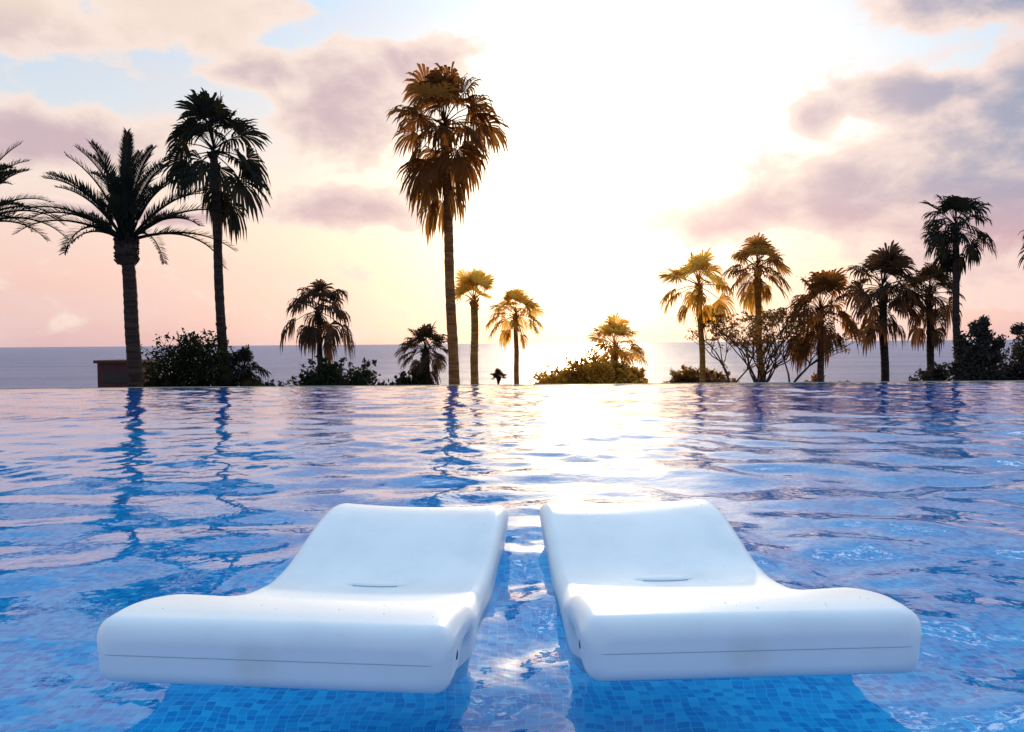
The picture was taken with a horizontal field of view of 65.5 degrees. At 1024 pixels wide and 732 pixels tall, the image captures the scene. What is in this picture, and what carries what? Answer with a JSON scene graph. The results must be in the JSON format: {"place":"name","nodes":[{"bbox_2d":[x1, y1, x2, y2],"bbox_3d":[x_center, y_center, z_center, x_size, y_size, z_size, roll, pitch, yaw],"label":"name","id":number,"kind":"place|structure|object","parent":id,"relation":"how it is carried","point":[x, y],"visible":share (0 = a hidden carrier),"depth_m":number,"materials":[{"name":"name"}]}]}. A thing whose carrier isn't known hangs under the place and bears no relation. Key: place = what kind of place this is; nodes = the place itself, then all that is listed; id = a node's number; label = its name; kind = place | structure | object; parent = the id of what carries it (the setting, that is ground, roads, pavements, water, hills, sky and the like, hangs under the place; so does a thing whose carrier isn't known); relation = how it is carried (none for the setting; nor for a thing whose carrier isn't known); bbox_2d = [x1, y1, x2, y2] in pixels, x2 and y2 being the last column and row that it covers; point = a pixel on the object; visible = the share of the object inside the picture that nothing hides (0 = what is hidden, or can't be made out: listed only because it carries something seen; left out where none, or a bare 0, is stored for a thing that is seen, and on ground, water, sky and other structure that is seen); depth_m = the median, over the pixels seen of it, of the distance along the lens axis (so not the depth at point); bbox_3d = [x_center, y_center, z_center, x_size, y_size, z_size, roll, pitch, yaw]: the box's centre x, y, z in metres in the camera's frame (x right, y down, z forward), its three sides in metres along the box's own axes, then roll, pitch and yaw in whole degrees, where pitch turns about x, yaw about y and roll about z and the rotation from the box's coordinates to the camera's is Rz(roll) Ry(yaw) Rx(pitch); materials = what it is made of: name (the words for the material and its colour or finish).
{"place":"outdoors","nodes":[
{"label":"outdoors","id":0,"kind":"place"},
{"bbox_2d":[0,340,1020,387],"bbox_3d":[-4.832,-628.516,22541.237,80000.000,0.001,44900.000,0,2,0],"label":"sea","id":1,"kind":"structure","parent":0,"point":[48,367],"depth_m":738.32,"materials":[{"name":"liquid"}]},
{"bbox_2d":[0,412,1023,731],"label":"pool floor","id":2,"kind":"structure","parent":0,"point":[956,586],"depth_m":5.49,"materials":[{"name":"tile"}]},
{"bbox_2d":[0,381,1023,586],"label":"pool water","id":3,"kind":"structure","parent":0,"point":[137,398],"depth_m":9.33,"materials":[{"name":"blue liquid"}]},
{"bbox_2d":[97,503,507,693],"bbox_3d":[-0.458,0.704,2.566,0.830,0.313,1.641,0,2,6],"label":"sun lounger","id":4,"kind":"object","parent":3,"relation":"in","point":[361,597],"visible":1,"depth_m":1.83,"materials":[{"name":"white plastic"}]},
{"bbox_2d":[539,499,921,681],"bbox_3d":[0.516,0.695,2.605,0.790,0.313,1.641,-1,2,-3],"label":"sun lounger","id":5,"kind":"object","parent":3,"relation":"in","point":[682,590],"visible":1,"depth_m":1.86,"materials":[{"name":"white plastic"}]},
{"bbox_2d":[0,0,1023,346],"label":"sky","id":6,"kind":"structure","parent":0,"point":[646,135],"materials":[{"name":"white"}]},
{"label":"ground","id":7,"kind":"structure","parent":0,"visible":0},
{"bbox_2d":[0,140,64,241],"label":"date palm tree","id":8,"kind":"object","parent":7,"relation":"on","point":[6,174],"visible":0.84,"depth_m":20.73,"materials":[{"name":"green plant"}]},
{"bbox_2d":[8,127,237,386],"bbox_3d":[-9.527,-1.437,20.023,5.258,8.591,5.412,0,2,0],"label":"date palm tree","id":9,"kind":"object","parent":7,"relation":"on","point":[122,205],"visible":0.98,"depth_m":19.64,"materials":[{"name":"green plant"}]},
{"bbox_2d":[93,359,160,387],"bbox_3d":[-11.891,1.266,24.844,1.360,2.930,1.760,0,2,0],"label":"garden hut","id":10,"kind":"object","parent":7,"relation":"on","point":[111,373],"visible":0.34,"depth_m":24.01,"materials":[{"name":"paint"}]},
{"bbox_2d":[127,323,265,386],"bbox_3d":[-9.161,0.797,23.236,4.504,4.255,2.641,0,2,0],"label":"bush","id":11,"kind":"object","parent":7,"relation":"on","point":[201,367],"visible":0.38,"depth_m":22.67,"materials":[{"name":"green plant"}]},
{"bbox_2d":[158,87,272,374],"bbox_3d":[-8.816,-2.775,24.113,3.271,11.018,3.446,-2,2,-41],"label":"fan palm tree","id":12,"kind":"object","parent":7,"relation":"on","point":[203,106],"visible":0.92,"depth_m":23.72,"materials":[{"name":"green plant"}]},
{"bbox_2d":[223,344,271,386],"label":"fan palm tree","id":13,"kind":"object","parent":7,"relation":"on","point":[244,372],"visible":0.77,"depth_m":22.45,"materials":[{"name":"green plant"}]},
{"bbox_2d":[253,379,286,385],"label":"bush","id":14,"kind":"object","parent":7,"relation":"on","point":[270,383],"visible":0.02,"depth_m":34.47,"materials":[{"name":"green plant"}]},
{"bbox_2d":[279,279,355,363],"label":"fan palm tree","id":15,"kind":"object","parent":7,"relation":"on","point":[311,336],"visible":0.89,"depth_m":35.38,"materials":[{"name":"green plant"}]},
{"bbox_2d":[278,353,394,385],"bbox_3d":[-7.298,1.046,33.050,4.812,3.189,2.684,0,2,0],"label":"bush","id":16,"kind":"object","parent":7,"relation":"on","point":[328,374],"visible":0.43,"depth_m":32.84,"materials":[{"name":"green plant"}]},
{"bbox_2d":[389,370,437,384],"bbox_3d":[-4.877,1.308,39.074,3.604,2.239,2.644,0,2,0],"label":"bush","id":17,"kind":"object","parent":7,"relation":"on","point":[402,379],"visible":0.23,"depth_m":38.92,"materials":[{"name":"green plant"}]},
{"bbox_2d":[393,321,447,384],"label":"fan palm tree","id":18,"kind":"object","parent":7,"relation":"on","point":[424,361],"visible":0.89,"depth_m":39.80,"materials":[{"name":"green plant"}]},
{"bbox_2d":[385,61,511,384],"bbox_3d":[-1.857,-3.191,23.797,3.864,11.758,3.696,0,2,0],"label":"fan palm tree","id":19,"kind":"object","parent":7,"relation":"on","point":[445,173],"visible":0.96,"depth_m":23.53,"materials":[{"name":"green plant"}]},
{"bbox_2d":[455,268,495,384],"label":"fan palm tree","id":20,"kind":"object","parent":7,"relation":"on","point":[472,280],"visible":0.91,"depth_m":33.83,"materials":[{"name":"green plant"}]},
{"bbox_2d":[490,368,506,383],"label":"fan palm tree","id":21,"kind":"object","parent":7,"relation":"on","point":[497,374],"visible":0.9,"depth_m":35.96,"materials":[{"name":"green plant"}]},
{"bbox_2d":[0,380,1023,419],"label":"pool wall","id":22,"kind":"structure","parent":7,"relation":"on","point":[498,407],"depth_m":16.03,"materials":[{"name":"tile"}]},
{"bbox_2d":[484,288,544,383],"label":"fan palm tree","id":23,"kind":"object","parent":7,"relation":"on","point":[516,295],"visible":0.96,"depth_m":41.89,"materials":[{"name":"green plant"}]},
{"bbox_2d":[525,354,647,383],"bbox_3d":[3.464,0.901,38.080,6.055,2.910,2.691,0,2,0],"label":"bush","id":24,"kind":"object","parent":7,"relation":"on","point":[595,371],"visible":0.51,"depth_m":37.44,"materials":[{"name":"green plant"}]},
{"bbox_2d":[583,312,648,368],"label":"fan palm tree","id":25,"kind":"object","parent":7,"relation":"on","point":[619,328],"visible":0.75,"depth_m":39.71,"materials":[{"name":"green plant"}]},
{"bbox_2d":[608,361,648,383],"bbox_3d":[5.467,1.038,38.583,2.505,2.676,2.736,0,2,0],"label":"bush","id":26,"kind":"object","parent":7,"relation":"on","point":[632,372],"visible":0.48,"depth_m":38.15,"materials":[{"name":"green plant"}]},
{"bbox_2d":[657,247,736,382],"bbox_3d":[7.328,-1.142,31.910,3.145,7.045,2.617,0,2,0],"label":"fan palm tree","id":27,"kind":"object","parent":7,"relation":"on","point":[699,261],"visible":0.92,"depth_m":31.68,"materials":[{"name":"green plant"}]},
{"bbox_2d":[663,365,740,382],"bbox_3d":[8.499,1.139,36.087,4.400,2.608,2.596,0,2,0],"label":"bush","id":28,"kind":"object","parent":7,"relation":"on","point":[690,375],"visible":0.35,"depth_m":35.55,"materials":[{"name":"green plant"}]},
{"bbox_2d":[683,320,811,382],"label":"deciduous tree","id":29,"kind":"object","parent":7,"relation":"on","point":[767,341],"visible":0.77,"depth_m":31.02,"materials":[{"name":"green plant"}]},
{"bbox_2d":[720,232,792,381],"bbox_3d":[10.610,-1.664,33.943,3.036,7.959,2.979,-2,2,-34],"label":"fan palm tree","id":30,"kind":"object","parent":7,"relation":"on","point":[757,246],"visible":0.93,"depth_m":33.70,"materials":[{"name":"green plant"}]},
{"bbox_2d":[696,307,867,382],"bbox_3d":[10.525,0.013,31.023,6.290,4.784,5.261,0,2,28],"label":"deciduous tree","id":31,"kind":"object","parent":7,"relation":"on","point":[771,317],"visible":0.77,"depth_m":30.96,"materials":[{"name":"green plant"}]},
{"bbox_2d":[783,267,864,381],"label":"fan palm tree","id":32,"kind":"object","parent":7,"relation":"on","point":[831,282],"visible":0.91,"depth_m":29.59,"materials":[{"name":"green plant"}]},
{"bbox_2d":[804,373,849,381],"bbox_3d":[12.566,1.363,31.115,3.247,2.368,2.559,0,2,0],"label":"bush","id":33,"kind":"object","parent":7,"relation":"on","point":[814,377],"visible":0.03,"depth_m":31.16,"materials":[{"name":"green plant"}]},
{"bbox_2d":[842,240,932,381],"bbox_3d":[14.888,-1.373,32.031,3.779,7.411,3.463,0,2,0],"label":"fan palm tree","id":34,"kind":"object","parent":7,"relation":"on","point":[892,261],"visible":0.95,"depth_m":31.54,"materials":[{"name":"green plant"}]},
{"bbox_2d":[888,262,964,369],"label":"fan palm tree","id":35,"kind":"object","parent":7,"relation":"on","point":[933,334],"visible":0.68,"depth_m":32.81,"materials":[{"name":"green plant"}]},
{"bbox_2d":[909,361,951,380],"bbox_3d":[16.296,1.118,31.088,2.649,2.673,2.707,0,2,0],"label":"bush","id":36,"kind":"object","parent":7,"relation":"on","point":[939,372],"visible":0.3,"depth_m":30.66,"materials":[{"name":"green plant"}]},
{"bbox_2d":[919,194,998,364],"bbox_3d":[16.689,-2.067,30.180,2.824,8.879,2.993,0,2,0],"label":"fan palm tree","id":37,"kind":"object","parent":7,"relation":"on","point":[952,260],"visible":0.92,"depth_m":29.66,"materials":[{"name":"green plant"}]},
{"bbox_2d":[945,314,1009,380],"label":"leafy tree","id":38,"kind":"object","parent":7,"relation":"on","point":[981,358],"visible":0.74,"depth_m":28.64,"materials":[{"name":"green plant"}]},
{"bbox_2d":[1000,322,1023,380],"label":"leafy tree","id":39,"kind":"object","parent":7,"relation":"on","point":[1016,372],"visible":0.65,"depth_m":29.04,"materials":[{"name":"green plant"}]},
{"bbox_2d":[1017,230,1023,269],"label":"fan palm tree","id":40,"kind":"object","parent":7,"relation":"on","point":[1021,258],"visible":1,"depth_m":30.16,"materials":[{"name":"green plant"}]}
]}

